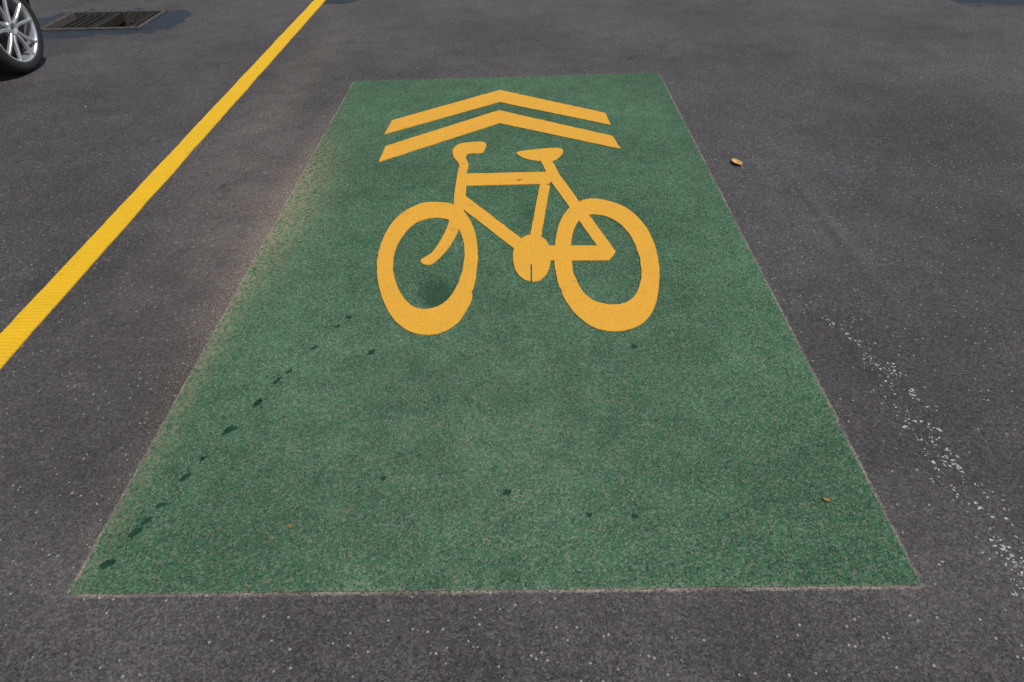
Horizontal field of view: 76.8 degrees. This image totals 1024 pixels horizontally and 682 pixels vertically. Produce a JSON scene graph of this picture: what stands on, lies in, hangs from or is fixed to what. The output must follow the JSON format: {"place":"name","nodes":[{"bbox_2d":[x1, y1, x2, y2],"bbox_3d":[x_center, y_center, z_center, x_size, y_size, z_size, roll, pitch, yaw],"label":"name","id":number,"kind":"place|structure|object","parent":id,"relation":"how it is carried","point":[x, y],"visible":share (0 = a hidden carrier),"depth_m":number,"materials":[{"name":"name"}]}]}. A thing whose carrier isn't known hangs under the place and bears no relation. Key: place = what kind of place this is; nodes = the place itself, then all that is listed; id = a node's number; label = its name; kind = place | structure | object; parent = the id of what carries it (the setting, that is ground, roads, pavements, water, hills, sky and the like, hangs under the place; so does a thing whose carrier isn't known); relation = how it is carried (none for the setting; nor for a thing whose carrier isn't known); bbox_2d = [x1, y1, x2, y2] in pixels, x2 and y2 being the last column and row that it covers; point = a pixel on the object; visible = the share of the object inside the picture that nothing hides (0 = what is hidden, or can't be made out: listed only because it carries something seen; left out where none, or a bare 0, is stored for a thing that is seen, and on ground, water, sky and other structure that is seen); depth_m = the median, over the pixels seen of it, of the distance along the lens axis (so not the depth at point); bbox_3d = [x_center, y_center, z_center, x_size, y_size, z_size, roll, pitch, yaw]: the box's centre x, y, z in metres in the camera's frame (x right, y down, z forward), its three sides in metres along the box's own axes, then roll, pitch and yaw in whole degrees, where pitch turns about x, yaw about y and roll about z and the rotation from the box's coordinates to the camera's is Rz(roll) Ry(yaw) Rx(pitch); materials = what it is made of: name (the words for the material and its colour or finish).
{"place":"outdoors","nodes":[
{"label":"outdoors","id":0,"kind":"place"},
{"bbox_2d":[0,0,1023,681],"bbox_3d":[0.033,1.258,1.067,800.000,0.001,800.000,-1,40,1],"label":"asphalt road","id":1,"kind":"structure","parent":0,"point":[844,124],"depth_m":2.85,"materials":[{"name":"grey asphalt"}]},
{"bbox_2d":[0,0,43,73],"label":"wheel","id":2,"kind":"object","parent":1,"relation":"on","point":[21,44],"visible":1,"depth_m":5.13,"materials":[{"name":"metal"}]},
{"bbox_2d":[40,9,167,29],"bbox_3d":[-4.079,-3.021,6.634,1.010,0.528,0.690,-1,40,1],"label":"storm drain","id":3,"kind":"object","parent":1,"relation":"in","point":[112,19],"visible":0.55,"depth_m":6.58,"materials":[{"name":"metal"}]},
{"bbox_2d":[0,0,324,368],"bbox_3d":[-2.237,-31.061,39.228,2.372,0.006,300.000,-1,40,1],"label":"yellow road line","id":4,"kind":"object","parent":1,"relation":"on","point":[19,329],"visible":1,"depth_m":3.39,"materials":[{"name":"yellow paint"}]},
{"bbox_2d":[69,73,920,594],"bbox_3d":[-0.049,-0.672,3.341,2.326,0.004,4.178,-1,40,1],"label":"green bike lane patch","id":5,"kind":"object","parent":1,"relation":"on","point":[543,403],"visible":1,"depth_m":2.26,"materials":[{"name":"green paint"}]},
{"bbox_2d":[99,316,637,569],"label":"damp spots","id":6,"kind":"object","parent":5,"relation":"on","point":[111,562],"visible":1,"depth_m":2.04,"materials":[{"name":"liquid"}]},
{"bbox_2d":[385,90,610,133],"bbox_3d":[-0.087,-1.576,4.401,1.450,0.004,0.765,-1,40,1],"label":"chevron marking","id":7,"kind":"object","parent":5,"relation":"on","point":[473,103],"visible":1,"depth_m":4.40,"materials":[{"name":"yellow paint"}]},
{"bbox_2d":[379,110,620,161],"bbox_3d":[-0.094,-1.336,4.119,1.445,0.004,0.717,-4,40,-3],"label":"chevron marking","id":8,"kind":"object","parent":5,"relation":"on","point":[403,147],"visible":1,"depth_m":4.10,"materials":[{"name":"yellow paint"}]},
{"bbox_2d":[377,141,659,334],"bbox_3d":[0.023,-0.633,3.287,1.307,0.004,1.869,-1,40,1],"label":"bicycle symbol marking","id":9,"kind":"object","parent":5,"relation":"on","point":[536,251],"visible":1,"depth_m":3.05,"materials":[{"name":"yellow paint"}]},
{"bbox_2d":[5,6,1016,677],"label":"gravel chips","id":10,"kind":"object","parent":1,"relation":"on","point":[317,344],"visible":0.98,"depth_m":2.81,"materials":[{"name":"stone"}]},
{"bbox_2d":[732,158,742,165],"bbox_3d":[1.293,-1.018,3.696,0.055,0.016,0.111,-10,43,-18],"label":"fallen leaf","id":11,"kind":"object","parent":1,"relation":"on","point":[738,162],"visible":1,"depth_m":3.71,"materials":[{"name":"plant"}]},
{"bbox_2d":[822,309,1023,595],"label":"worn white line","id":12,"kind":"object","parent":1,"relation":"on","point":[980,507],"visible":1,"depth_m":2.05,"materials":[{"name":"paint"}]}
]}

